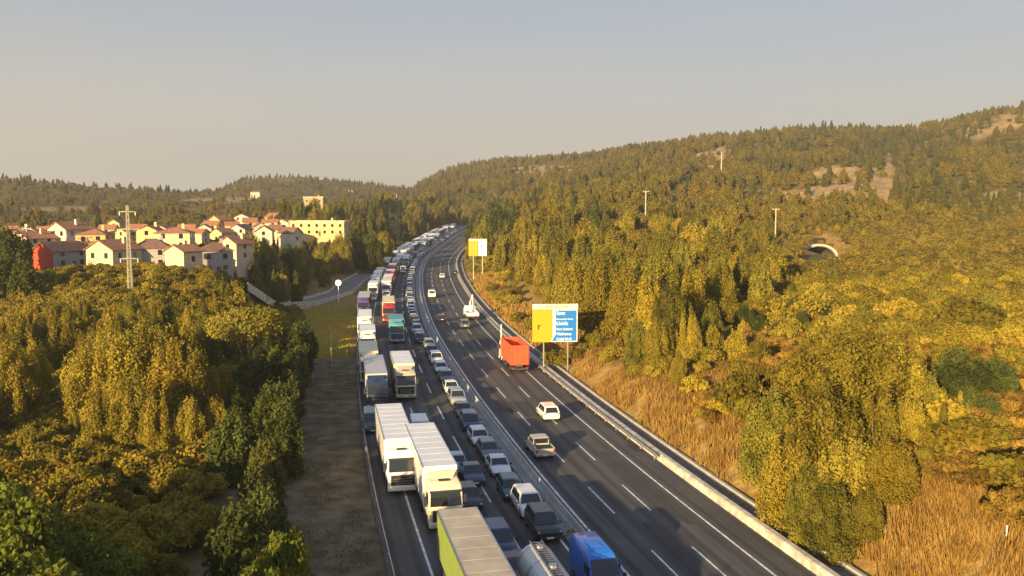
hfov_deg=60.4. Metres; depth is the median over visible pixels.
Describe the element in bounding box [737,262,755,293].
pine tree
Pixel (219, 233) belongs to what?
house
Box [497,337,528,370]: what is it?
dump lorry
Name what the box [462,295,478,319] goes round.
crane lorry
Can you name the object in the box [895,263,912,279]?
bushy tree
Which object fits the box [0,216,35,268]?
leafy tree
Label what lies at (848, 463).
leafy tree
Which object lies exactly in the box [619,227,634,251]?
pine tree
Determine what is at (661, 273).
bushy tree
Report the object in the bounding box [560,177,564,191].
conifer tree
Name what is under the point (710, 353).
shrub
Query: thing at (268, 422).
leafy tree
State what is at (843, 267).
pine tree
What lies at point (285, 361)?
leafy tree
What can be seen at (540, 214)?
bushy tree
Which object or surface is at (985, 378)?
leafy tree
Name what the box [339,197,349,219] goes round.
pine tree
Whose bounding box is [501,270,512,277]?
shrub
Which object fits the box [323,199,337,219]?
pine tree
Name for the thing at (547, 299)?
shrub
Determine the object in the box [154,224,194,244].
house
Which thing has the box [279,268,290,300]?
pine tree
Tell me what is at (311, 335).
leafy tree
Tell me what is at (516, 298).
shrub
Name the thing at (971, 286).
leafy tree
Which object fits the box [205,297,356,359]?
verge grass
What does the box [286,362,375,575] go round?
verge weeds
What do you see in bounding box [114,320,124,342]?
upright tree
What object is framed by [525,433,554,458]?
pickup truck
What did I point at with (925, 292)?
bushy tree
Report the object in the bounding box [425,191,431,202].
pine tree
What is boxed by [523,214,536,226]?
bushy tree
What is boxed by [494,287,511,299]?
shrub
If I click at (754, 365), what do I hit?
shrub
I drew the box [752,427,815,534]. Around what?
leafy tree
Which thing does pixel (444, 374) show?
hatchback
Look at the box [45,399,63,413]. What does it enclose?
shrub
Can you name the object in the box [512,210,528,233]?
pine tree
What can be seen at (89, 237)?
house
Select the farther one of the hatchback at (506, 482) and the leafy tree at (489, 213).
the leafy tree at (489, 213)
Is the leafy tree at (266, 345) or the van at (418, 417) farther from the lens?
the leafy tree at (266, 345)
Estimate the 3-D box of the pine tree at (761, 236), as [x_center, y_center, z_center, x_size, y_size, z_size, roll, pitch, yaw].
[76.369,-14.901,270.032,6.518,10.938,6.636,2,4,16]
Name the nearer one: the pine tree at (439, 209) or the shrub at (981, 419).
the shrub at (981, 419)
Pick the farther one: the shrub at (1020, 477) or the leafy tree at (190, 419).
the leafy tree at (190, 419)
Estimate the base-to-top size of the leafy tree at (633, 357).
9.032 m
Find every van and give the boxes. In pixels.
[361,406,374,432]
[371,292,376,300]
[381,290,390,295]
[409,413,428,422]
[428,289,435,297]
[569,531,626,575]
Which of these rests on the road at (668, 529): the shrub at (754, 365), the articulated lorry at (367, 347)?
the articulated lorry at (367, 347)
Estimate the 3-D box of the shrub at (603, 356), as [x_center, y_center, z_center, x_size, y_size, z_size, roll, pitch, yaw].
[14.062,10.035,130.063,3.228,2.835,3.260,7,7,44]
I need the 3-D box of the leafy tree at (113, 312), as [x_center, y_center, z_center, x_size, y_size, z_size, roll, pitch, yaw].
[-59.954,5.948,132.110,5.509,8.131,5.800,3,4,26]
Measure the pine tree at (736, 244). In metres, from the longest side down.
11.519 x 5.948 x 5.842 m
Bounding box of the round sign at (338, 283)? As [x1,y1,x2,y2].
[335,280,340,301]
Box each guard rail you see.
[357,335,394,575]
[454,246,657,459]
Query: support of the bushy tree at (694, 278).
on the ground at (324, 513)
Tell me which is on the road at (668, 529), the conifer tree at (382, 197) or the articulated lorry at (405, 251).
the articulated lorry at (405, 251)
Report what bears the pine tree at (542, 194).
on the ground at (324, 513)
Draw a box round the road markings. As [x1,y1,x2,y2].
[372,229,776,575]
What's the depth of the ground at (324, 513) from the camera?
111.22 m
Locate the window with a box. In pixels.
[206,254,211,259]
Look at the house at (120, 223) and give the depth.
354.44 m
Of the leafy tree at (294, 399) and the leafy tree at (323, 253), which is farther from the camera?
the leafy tree at (323, 253)
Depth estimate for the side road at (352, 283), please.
272.25 m
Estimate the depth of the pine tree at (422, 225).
569.10 m
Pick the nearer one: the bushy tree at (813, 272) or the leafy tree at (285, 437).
the leafy tree at (285, 437)
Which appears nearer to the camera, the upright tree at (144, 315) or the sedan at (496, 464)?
the sedan at (496, 464)
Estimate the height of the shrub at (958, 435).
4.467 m
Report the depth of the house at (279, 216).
406.82 m
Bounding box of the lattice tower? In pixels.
[116,205,138,289]
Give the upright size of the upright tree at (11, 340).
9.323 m
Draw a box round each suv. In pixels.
[406,300,414,306]
[409,315,418,325]
[411,319,421,327]
[411,323,422,333]
[414,331,426,342]
[428,350,443,364]
[447,386,466,405]
[457,319,469,328]
[459,408,481,431]
[484,517,517,549]
[510,483,544,518]
[524,501,561,540]
[536,402,559,420]
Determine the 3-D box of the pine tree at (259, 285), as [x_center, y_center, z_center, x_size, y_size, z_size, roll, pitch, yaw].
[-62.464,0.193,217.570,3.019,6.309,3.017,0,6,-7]
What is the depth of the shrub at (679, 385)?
104.64 m
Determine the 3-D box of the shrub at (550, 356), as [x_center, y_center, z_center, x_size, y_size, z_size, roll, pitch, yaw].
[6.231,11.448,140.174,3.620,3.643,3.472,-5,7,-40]
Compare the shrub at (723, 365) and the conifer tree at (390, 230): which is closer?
the shrub at (723, 365)
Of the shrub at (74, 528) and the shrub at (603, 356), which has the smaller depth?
the shrub at (74, 528)
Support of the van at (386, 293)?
on the road at (668, 529)
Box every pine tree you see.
[8,278,22,299]
[216,276,232,299]
[247,256,263,284]
[250,273,259,285]
[254,279,264,293]
[269,272,287,302]
[275,192,291,218]
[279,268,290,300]
[281,263,289,281]
[292,196,305,219]
[298,266,308,294]
[304,202,315,218]
[307,205,320,219]
[309,193,321,211]
[318,259,331,286]
[319,204,329,219]
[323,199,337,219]
[335,198,347,219]
[336,207,345,219]
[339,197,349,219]
[349,226,359,239]
[350,198,362,218]
[351,213,365,240]
[359,202,365,216]
[361,195,369,215]
[370,196,380,208]
[374,217,379,233]
[376,214,386,231]
[379,199,387,218]
[379,207,386,222]
[384,191,393,211]
[385,225,396,247]
[390,192,399,211]
[399,195,407,211]
[399,214,408,234]
[403,207,413,219]
[403,214,417,238]
[404,194,415,209]
[407,200,417,209]
[408,190,417,201]
[412,206,419,218]
[414,207,424,221]
[417,194,426,208]
[417,201,427,219]
[417,218,425,233]
[418,202,426,222]
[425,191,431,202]
[430,191,438,204]
[431,201,440,215]
[432,205,444,218]
[432,208,445,227]
[435,198,444,210]
[441,196,449,208]
[447,204,460,225]
[459,211,468,225]
[460,202,466,211]
[467,208,472,221]
[468,220,487,261]
[471,199,478,206]
[480,209,492,234]
[492,231,507,270]
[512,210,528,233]
[512,245,523,280]
[513,232,519,248]
[514,243,526,281]
[516,226,528,258]
[526,227,546,256]
[528,223,538,241]
[530,224,539,237]
[534,243,545,278]
[540,187,546,200]
[544,215,557,254]
[547,210,561,256]
[549,224,570,254]
[549,229,570,273]
[560,206,574,235]
[564,185,571,194]
[567,222,574,259]
[571,231,589,271]
[574,199,585,214]
[582,194,592,224]
[584,227,597,258]
[590,219,597,235]
[597,213,615,238]
[601,228,622,254]
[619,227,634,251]
[620,208,634,231]
[624,243,639,264]
[629,247,646,277]
[632,211,640,226]
[635,231,650,249]
[638,241,647,254]
[647,234,657,256]
[647,271,667,297]
[653,211,666,234]
[654,232,671,257]
[661,222,672,236]
[666,214,674,224]
[667,228,679,247]
[671,237,689,265]
[676,213,693,235]
[680,261,696,288]
[682,255,695,273]
[687,208,697,221]
[693,213,704,228]
[706,210,723,228]
[706,224,725,242]
[706,241,731,274]
[707,258,729,279]
[709,212,729,239]
[730,227,748,252]
[732,242,755,280]
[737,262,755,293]
[742,213,753,237]
[746,258,773,300]
[747,219,763,243]
[748,234,760,253]
[751,222,769,247]
[756,259,773,291]
[761,234,782,255]
[765,221,778,239]
[768,230,775,242]
[787,282,795,292]
[829,261,844,275]
[837,259,847,270]
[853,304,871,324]
[917,234,926,245]
[926,284,939,300]
[929,272,938,283]
[981,288,998,308]
[1007,285,1023,300]
[1011,355,1023,373]
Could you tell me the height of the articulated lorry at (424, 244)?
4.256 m
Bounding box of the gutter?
[458,250,857,575]
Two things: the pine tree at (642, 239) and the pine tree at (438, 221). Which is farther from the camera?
the pine tree at (438, 221)
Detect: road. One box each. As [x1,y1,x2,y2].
[230,269,372,300]
[356,225,815,575]
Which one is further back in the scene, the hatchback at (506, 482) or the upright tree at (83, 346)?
the upright tree at (83, 346)
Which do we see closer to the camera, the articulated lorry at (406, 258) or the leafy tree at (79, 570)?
the leafy tree at (79, 570)
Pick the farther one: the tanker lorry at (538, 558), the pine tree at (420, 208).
the pine tree at (420, 208)
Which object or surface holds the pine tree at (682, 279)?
on the ground at (324, 513)
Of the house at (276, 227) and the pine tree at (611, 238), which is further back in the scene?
the house at (276, 227)
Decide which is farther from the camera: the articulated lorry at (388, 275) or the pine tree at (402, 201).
the pine tree at (402, 201)
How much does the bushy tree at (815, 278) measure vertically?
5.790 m
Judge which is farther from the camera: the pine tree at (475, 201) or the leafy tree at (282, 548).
the pine tree at (475, 201)
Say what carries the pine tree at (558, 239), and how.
on the ground at (324, 513)
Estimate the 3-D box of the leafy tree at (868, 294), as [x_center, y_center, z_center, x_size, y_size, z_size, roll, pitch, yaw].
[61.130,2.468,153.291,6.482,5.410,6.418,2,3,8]
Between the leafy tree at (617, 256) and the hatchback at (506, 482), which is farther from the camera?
the leafy tree at (617, 256)
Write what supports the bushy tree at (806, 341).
on the ground at (324, 513)
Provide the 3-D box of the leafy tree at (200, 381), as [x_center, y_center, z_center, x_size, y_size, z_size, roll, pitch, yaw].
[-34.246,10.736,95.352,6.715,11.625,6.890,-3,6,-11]
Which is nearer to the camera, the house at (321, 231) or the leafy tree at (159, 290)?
the leafy tree at (159, 290)
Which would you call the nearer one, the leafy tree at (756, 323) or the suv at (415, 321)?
the leafy tree at (756, 323)
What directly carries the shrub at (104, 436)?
on the ground at (324, 513)
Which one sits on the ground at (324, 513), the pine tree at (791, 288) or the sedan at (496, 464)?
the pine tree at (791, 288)
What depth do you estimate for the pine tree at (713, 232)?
243.80 m
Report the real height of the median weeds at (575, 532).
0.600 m
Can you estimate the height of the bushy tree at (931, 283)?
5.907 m
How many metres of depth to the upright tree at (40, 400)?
96.96 m
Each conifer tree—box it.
[260,251,267,281]
[267,268,272,289]
[268,270,281,302]
[273,257,278,274]
[289,270,304,301]
[351,200,361,223]
[365,212,376,235]
[369,202,375,218]
[371,214,377,236]
[374,204,379,219]
[379,193,384,202]
[379,218,385,235]
[384,199,389,219]
[388,225,395,245]
[494,219,502,245]
[509,198,515,212]
[529,187,537,205]
[531,206,535,223]
[556,185,563,204]
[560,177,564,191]
[569,195,576,215]
[588,195,601,226]
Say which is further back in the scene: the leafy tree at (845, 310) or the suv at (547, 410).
the leafy tree at (845, 310)
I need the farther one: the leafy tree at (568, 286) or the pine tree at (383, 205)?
the pine tree at (383, 205)
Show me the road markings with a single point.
(519, 548)
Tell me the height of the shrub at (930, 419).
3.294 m
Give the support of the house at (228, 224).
on the ground at (324, 513)
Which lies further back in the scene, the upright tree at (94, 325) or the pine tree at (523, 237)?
the pine tree at (523, 237)
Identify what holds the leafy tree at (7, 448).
on the ground at (324, 513)
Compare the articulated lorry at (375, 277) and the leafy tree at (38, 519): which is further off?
the articulated lorry at (375, 277)
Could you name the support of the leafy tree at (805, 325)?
on the ground at (324, 513)
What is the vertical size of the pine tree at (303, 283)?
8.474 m
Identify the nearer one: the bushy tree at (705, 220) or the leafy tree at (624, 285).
the leafy tree at (624, 285)
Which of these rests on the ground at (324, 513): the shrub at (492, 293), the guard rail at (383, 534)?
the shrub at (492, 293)
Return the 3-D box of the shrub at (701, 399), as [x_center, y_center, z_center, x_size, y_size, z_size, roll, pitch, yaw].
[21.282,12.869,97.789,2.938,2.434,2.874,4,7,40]
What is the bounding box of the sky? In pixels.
[0,0,1023,192]
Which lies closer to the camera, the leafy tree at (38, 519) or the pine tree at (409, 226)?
the leafy tree at (38, 519)
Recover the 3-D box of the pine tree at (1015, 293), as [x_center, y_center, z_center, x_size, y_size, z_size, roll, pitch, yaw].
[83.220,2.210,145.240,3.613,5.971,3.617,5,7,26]
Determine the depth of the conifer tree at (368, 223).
428.31 m
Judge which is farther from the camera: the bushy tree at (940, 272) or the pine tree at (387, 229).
the pine tree at (387, 229)
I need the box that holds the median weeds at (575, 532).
[562,527,635,575]
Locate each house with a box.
[1,226,20,230]
[12,224,33,233]
[16,228,57,260]
[32,238,87,269]
[35,226,48,230]
[45,219,91,240]
[74,225,115,245]
[83,236,143,265]
[98,224,118,232]
[106,219,128,227]
[113,228,135,239]
[128,224,147,228]
[134,222,164,243]
[138,235,170,264]
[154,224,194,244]
[159,225,172,228]
[162,240,204,269]
[177,224,196,229]
[188,229,210,243]
[195,224,214,237]
[200,221,223,227]
[200,239,234,278]
[208,215,229,227]
[210,228,235,239]
[218,233,254,281]
[224,221,239,227]
[230,224,253,235]
[233,214,251,223]
[242,218,257,227]
[250,191,259,198]
[252,222,263,234]
[254,225,275,246]
[258,219,278,225]
[263,213,284,219]
[268,224,285,246]
[277,227,302,251]
[278,219,291,226]
[289,218,349,245]
[303,195,324,207]
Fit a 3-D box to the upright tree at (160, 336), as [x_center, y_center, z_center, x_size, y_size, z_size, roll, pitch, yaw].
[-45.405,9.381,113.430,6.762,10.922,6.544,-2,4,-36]
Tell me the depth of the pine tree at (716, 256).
170.01 m
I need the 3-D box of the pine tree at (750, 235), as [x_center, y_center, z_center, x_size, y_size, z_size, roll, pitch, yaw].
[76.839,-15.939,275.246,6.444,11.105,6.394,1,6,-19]
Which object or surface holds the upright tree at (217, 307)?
on the ground at (324, 513)
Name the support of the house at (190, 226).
on the ground at (324, 513)
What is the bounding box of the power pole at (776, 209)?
[773,208,778,236]
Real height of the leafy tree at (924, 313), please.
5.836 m
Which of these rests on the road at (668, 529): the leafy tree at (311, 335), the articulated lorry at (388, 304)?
the articulated lorry at (388, 304)
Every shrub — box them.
[0,460,54,485]
[1,413,29,428]
[3,438,15,447]
[34,445,85,473]
[42,497,58,512]
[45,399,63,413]
[46,441,66,447]
[66,435,84,448]
[67,522,95,539]
[92,428,121,444]
[142,528,155,539]
[172,336,185,348]
[181,504,223,542]
[470,265,479,272]
[479,257,488,263]
[479,264,487,271]
[483,282,493,287]
[484,282,499,291]
[487,290,498,299]
[493,271,501,279]
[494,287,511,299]
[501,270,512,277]
[503,294,515,302]
[505,271,514,280]
[507,280,520,287]
[509,311,528,324]
[510,286,522,294]
[510,294,523,302]
[522,317,531,329]
[540,349,559,368]
[541,297,552,303]
[542,292,553,300]
[552,349,570,365]
[569,346,582,357]
[578,333,592,347]
[585,326,607,347]
[591,349,600,359]
[596,348,618,363]
[603,337,623,349]
[605,343,626,361]
[635,363,650,376]
[643,363,661,377]
[676,382,693,393]
[678,375,710,393]
[683,358,693,364]
[688,391,714,409]
[691,360,711,372]
[692,407,706,418]
[696,346,724,361]
[701,409,720,424]
[705,397,731,413]
[718,360,733,369]
[728,360,752,374]
[748,363,758,372]
[759,386,771,399]
[766,342,774,349]
[796,239,808,247]
[800,227,806,233]
[802,237,810,241]
[905,422,947,452]
[918,421,1003,462]
[922,394,971,423]
[925,414,937,428]
[936,451,945,458]
[939,418,1017,455]
[948,462,1001,488]
[949,443,967,456]
[950,414,999,428]
[964,404,990,415]
[970,451,1023,486]
[986,447,1021,455]
[987,412,1014,427]
[993,410,1011,416]
[1011,469,1023,489]
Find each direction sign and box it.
[469,239,486,278]
[532,304,577,371]
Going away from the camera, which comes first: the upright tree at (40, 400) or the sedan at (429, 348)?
the upright tree at (40, 400)
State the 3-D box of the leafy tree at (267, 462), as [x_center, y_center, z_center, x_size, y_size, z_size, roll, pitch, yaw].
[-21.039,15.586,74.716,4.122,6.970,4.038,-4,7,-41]
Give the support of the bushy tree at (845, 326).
on the ground at (324, 513)
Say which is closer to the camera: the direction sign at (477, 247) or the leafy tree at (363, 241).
the direction sign at (477, 247)
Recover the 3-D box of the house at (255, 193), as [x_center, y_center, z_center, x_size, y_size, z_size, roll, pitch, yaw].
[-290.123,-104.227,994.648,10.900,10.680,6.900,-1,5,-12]
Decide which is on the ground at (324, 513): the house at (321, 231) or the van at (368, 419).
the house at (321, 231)
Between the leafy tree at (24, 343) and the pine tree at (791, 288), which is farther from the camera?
the pine tree at (791, 288)
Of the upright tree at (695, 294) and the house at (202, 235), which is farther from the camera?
the house at (202, 235)
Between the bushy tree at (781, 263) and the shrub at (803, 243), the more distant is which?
the shrub at (803, 243)
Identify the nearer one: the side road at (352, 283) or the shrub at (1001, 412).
the shrub at (1001, 412)
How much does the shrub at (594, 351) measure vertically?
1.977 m
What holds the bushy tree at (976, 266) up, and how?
on the ground at (324, 513)
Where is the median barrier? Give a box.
[419,230,585,532]
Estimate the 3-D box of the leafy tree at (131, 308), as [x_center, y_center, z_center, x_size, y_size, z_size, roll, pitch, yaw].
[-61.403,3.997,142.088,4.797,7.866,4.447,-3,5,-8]
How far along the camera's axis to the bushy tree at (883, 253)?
233.79 m
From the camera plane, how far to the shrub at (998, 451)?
65.72 m
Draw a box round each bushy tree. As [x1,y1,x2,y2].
[16,292,26,301]
[86,279,96,288]
[181,285,191,295]
[206,287,214,297]
[228,279,245,296]
[229,283,255,309]
[264,258,288,288]
[305,242,313,257]
[309,243,319,262]
[494,234,511,249]
[499,234,518,269]
[513,219,528,240]
[514,189,529,207]
[522,249,535,285]
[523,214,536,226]
[533,195,550,226]
[533,249,553,283]
[542,197,554,211]
[543,179,563,202]
[548,194,572,221]
[560,194,570,208]
[570,208,597,242]
[570,224,585,263]
[593,225,604,246]
[615,220,622,230]
[644,260,681,293]
[645,228,661,239]
[647,204,668,222]
[647,212,657,229]
[648,233,660,245]
[671,216,682,232]
[679,219,708,246]
[685,230,707,267]
[692,267,710,292]
[698,213,709,227]
[701,234,735,266]
[701,323,724,350]
[706,295,720,320]
[709,209,736,243]
[716,295,729,322]
[722,326,746,360]
[729,242,756,271]
[737,319,747,332]
[746,335,770,361]
[753,239,790,279]
[769,257,782,280]
[779,230,786,238]
[800,334,813,350]
[806,341,821,358]
[807,274,824,284]
[810,267,818,274]
[816,270,826,282]
[830,317,859,337]
[861,228,867,234]
[865,274,874,282]
[867,240,876,248]
[876,245,892,260]
[882,319,907,350]
[883,262,895,270]
[894,325,908,335]
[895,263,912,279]
[899,239,911,247]
[905,284,928,304]
[908,252,920,265]
[921,275,941,290]
[922,254,932,261]
[922,285,929,296]
[923,337,949,371]
[932,310,955,330]
[936,263,955,275]
[937,313,974,351]
[939,257,956,271]
[939,270,955,287]
[954,237,967,246]
[956,287,966,296]
[958,290,981,301]
[972,263,981,270]
[978,278,991,288]
[1012,266,1023,279]
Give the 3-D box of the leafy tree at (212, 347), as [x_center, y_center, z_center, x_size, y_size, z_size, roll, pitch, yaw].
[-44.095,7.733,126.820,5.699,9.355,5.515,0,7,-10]
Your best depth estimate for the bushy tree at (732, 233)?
268.37 m
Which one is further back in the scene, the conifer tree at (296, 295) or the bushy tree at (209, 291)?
the conifer tree at (296, 295)
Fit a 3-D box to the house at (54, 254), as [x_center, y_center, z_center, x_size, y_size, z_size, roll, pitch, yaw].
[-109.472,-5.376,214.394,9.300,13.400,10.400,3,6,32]
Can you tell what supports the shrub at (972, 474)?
on the ground at (324, 513)
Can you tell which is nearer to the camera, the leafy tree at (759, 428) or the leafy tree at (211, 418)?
the leafy tree at (759, 428)
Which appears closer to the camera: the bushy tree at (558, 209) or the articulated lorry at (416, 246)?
the bushy tree at (558, 209)
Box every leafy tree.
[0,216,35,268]
[0,247,16,294]
[0,301,26,325]
[0,302,37,348]
[0,336,47,419]
[0,431,9,461]
[0,466,38,500]
[0,481,80,565]
[0,522,62,575]
[4,329,28,353]
[5,255,46,297]
[11,420,37,452]
[11,548,85,573]
[17,333,53,393]
[17,557,104,575]
[30,301,40,315]
[37,296,72,339]
[58,336,103,421]
[60,527,155,575]
[73,297,95,320]
[95,301,129,339]
[98,314,123,343]
[104,307,172,402]
[105,365,158,449]
[119,289,142,329]
[140,297,148,309]
[142,296,166,326]
[144,308,172,339]
[146,322,173,343]
[155,288,166,294]
[162,335,186,363]
[166,305,184,326]
[169,395,205,444]
[173,302,198,350]
[178,337,224,415]
[192,313,223,366]
[195,302,209,313]
[201,483,271,575]
[203,406,252,488]
[204,394,225,429]
[220,337,241,359]
[222,298,232,311]
[226,400,256,442]
[228,387,255,418]
[229,376,256,406]
[231,350,272,397]
[231,529,271,575]
[236,460,287,516]
[237,546,288,575]
[239,478,296,538]
[240,433,288,501]
[244,227,266,278]
[248,375,292,441]
[248,526,311,575]
[251,342,270,372]
[254,333,286,356]
[258,235,278,270]
[259,404,307,479]
[260,390,302,435]
[261,339,279,354]
[266,344,283,374]
[269,347,301,383]
[272,377,302,425]
[273,328,286,341]
[276,241,295,282]
[276,365,307,416]
[283,317,313,365]
[285,328,314,375]
[286,537,316,575]
[288,340,312,384]
[289,316,318,359]
[289,348,310,389]
[291,245,313,286]
[312,243,338,279]
[330,229,354,272]
[343,227,364,272]
[357,227,373,267]
[360,229,386,272]
[376,229,395,258]
[463,212,477,245]
[469,205,483,222]
[472,207,483,235]
[479,203,495,225]
[483,199,503,213]
[486,202,502,237]
[497,205,510,227]
[503,205,525,228]
[549,250,587,331]
[582,244,612,285]
[598,241,614,259]
[606,272,641,305]
[609,245,631,271]
[613,259,628,281]
[621,314,647,375]
[639,244,683,290]
[642,317,675,372]
[647,272,694,341]
[668,344,687,384]
[699,304,724,344]
[704,252,738,303]
[706,371,764,416]
[730,393,762,422]
[732,300,754,330]
[733,381,797,491]
[749,311,770,333]
[750,363,778,395]
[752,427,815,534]
[761,366,878,481]
[764,294,799,313]
[767,337,850,413]
[769,318,783,330]
[778,297,797,312]
[779,451,822,548]
[783,294,834,320]
[790,306,808,323]
[794,310,916,425]
[799,285,836,302]
[799,468,863,566]
[800,321,813,329]
[814,303,831,317]
[814,428,887,514]
[818,288,846,297]
[820,338,839,351]
[827,304,864,317]
[847,287,880,305]
[848,479,885,547]
[858,325,933,410]
[863,430,920,507]
[866,296,883,308]
[876,298,906,315]
[894,391,929,448]
[900,303,940,322]
[909,363,948,415]
[915,446,934,478]
[929,345,953,354]
[930,351,978,396]
[934,339,984,372]
[936,402,948,425]
[946,297,1013,324]
[951,383,982,406]
[952,283,980,291]
[956,390,963,404]
[964,403,970,416]
[969,360,1000,394]
[974,392,1002,414]
[979,351,1022,391]
[989,343,1023,360]
[1016,426,1023,432]
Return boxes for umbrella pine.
[200,304,289,360]
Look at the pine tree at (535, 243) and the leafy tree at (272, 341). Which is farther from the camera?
the pine tree at (535, 243)
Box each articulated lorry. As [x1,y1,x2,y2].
[355,309,371,339]
[356,291,370,311]
[357,340,378,382]
[359,324,377,344]
[363,354,390,405]
[368,280,378,298]
[370,275,380,291]
[373,270,382,285]
[375,403,415,491]
[376,267,384,275]
[380,277,391,295]
[381,296,395,321]
[383,274,393,289]
[384,257,391,267]
[386,269,394,283]
[388,263,396,275]
[388,314,405,342]
[390,351,418,398]
[392,257,400,269]
[396,253,404,262]
[400,249,407,253]
[402,254,409,265]
[404,247,411,254]
[405,422,466,528]
[410,243,418,250]
[419,241,427,249]
[425,238,431,246]
[437,506,515,575]
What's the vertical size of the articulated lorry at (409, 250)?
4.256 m
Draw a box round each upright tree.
[0,328,23,360]
[0,359,31,418]
[19,297,39,326]
[25,372,45,411]
[31,298,51,332]
[43,302,77,367]
[59,311,76,338]
[66,409,81,434]
[72,323,100,362]
[78,308,146,422]
[78,377,111,436]
[79,333,96,363]
[89,319,96,331]
[91,306,119,355]
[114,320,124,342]
[132,386,182,455]
[139,301,151,323]
[143,317,187,421]
[150,323,169,348]
[180,312,214,371]
[206,291,227,317]
[216,351,234,411]
[532,250,553,298]
[550,245,565,309]
[550,246,567,285]
[577,231,617,333]
[598,249,641,340]
[604,223,622,255]
[617,236,628,255]
[623,269,660,340]
[673,306,702,361]
[677,254,717,325]
[838,354,905,450]
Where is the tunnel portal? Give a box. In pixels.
[799,238,837,256]
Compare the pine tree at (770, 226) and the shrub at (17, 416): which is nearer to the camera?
the shrub at (17, 416)
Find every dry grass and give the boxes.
[470,271,584,352]
[523,330,1023,575]
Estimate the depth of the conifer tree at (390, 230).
442.47 m
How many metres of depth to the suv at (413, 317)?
192.21 m
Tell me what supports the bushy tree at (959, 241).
on the ground at (324, 513)
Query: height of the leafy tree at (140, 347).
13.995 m
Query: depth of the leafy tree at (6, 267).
174.92 m
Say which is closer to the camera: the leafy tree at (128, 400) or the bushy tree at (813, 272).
the leafy tree at (128, 400)
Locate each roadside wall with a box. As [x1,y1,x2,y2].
[247,277,369,308]
[287,272,357,301]
[455,248,840,575]
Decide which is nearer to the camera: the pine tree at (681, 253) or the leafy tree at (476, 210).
the pine tree at (681, 253)
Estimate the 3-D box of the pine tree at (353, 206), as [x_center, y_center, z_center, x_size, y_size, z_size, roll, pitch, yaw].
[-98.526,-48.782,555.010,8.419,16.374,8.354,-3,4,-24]
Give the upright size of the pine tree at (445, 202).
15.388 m
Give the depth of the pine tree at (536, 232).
305.80 m
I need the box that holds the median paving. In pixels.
[416,231,622,575]
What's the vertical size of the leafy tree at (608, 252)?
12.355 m
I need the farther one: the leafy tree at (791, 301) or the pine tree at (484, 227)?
the pine tree at (484, 227)
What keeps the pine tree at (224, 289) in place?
on the ground at (324, 513)
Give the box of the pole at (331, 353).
[330,326,331,379]
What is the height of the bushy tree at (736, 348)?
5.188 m
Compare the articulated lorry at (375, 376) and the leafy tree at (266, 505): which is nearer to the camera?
the leafy tree at (266, 505)
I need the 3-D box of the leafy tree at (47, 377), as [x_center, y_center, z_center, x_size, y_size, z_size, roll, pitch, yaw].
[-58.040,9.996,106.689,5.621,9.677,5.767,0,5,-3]
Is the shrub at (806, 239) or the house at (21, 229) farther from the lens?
the shrub at (806, 239)
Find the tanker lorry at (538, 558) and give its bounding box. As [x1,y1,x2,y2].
[517,540,568,575]
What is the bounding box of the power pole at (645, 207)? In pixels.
[645,190,648,225]
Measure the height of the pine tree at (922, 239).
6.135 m
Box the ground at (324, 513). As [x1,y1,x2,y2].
[0,109,1023,575]
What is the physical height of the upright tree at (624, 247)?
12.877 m
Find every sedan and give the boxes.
[425,345,438,355]
[442,379,459,393]
[450,451,469,472]
[453,401,472,417]
[458,461,485,483]
[484,453,511,476]
[502,549,520,575]
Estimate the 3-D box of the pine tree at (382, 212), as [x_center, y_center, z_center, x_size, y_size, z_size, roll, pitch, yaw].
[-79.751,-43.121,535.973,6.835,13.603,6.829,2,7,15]
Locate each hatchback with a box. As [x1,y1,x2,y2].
[423,337,435,348]
[433,360,448,373]
[436,314,445,321]
[438,368,454,382]
[460,480,483,508]
[467,424,490,445]
[476,436,501,459]
[496,472,520,500]
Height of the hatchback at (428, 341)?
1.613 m
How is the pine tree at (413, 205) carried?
on the ground at (324, 513)
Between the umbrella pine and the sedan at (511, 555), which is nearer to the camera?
the sedan at (511, 555)
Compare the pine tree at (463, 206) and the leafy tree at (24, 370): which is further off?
the pine tree at (463, 206)
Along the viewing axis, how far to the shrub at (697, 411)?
96.14 m
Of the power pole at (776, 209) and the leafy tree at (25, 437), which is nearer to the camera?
the leafy tree at (25, 437)
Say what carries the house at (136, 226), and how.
on the ground at (324, 513)
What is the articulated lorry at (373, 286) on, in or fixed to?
on the road at (668, 529)
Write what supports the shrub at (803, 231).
on the ground at (324, 513)
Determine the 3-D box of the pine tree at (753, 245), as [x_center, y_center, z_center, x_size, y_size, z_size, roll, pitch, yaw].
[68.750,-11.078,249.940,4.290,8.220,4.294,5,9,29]
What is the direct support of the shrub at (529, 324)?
on the ground at (324, 513)
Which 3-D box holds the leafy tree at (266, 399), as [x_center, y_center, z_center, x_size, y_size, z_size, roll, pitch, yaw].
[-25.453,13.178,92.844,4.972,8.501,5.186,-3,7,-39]
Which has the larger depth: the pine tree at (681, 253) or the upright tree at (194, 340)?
the pine tree at (681, 253)
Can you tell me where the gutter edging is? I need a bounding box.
[462,256,866,575]

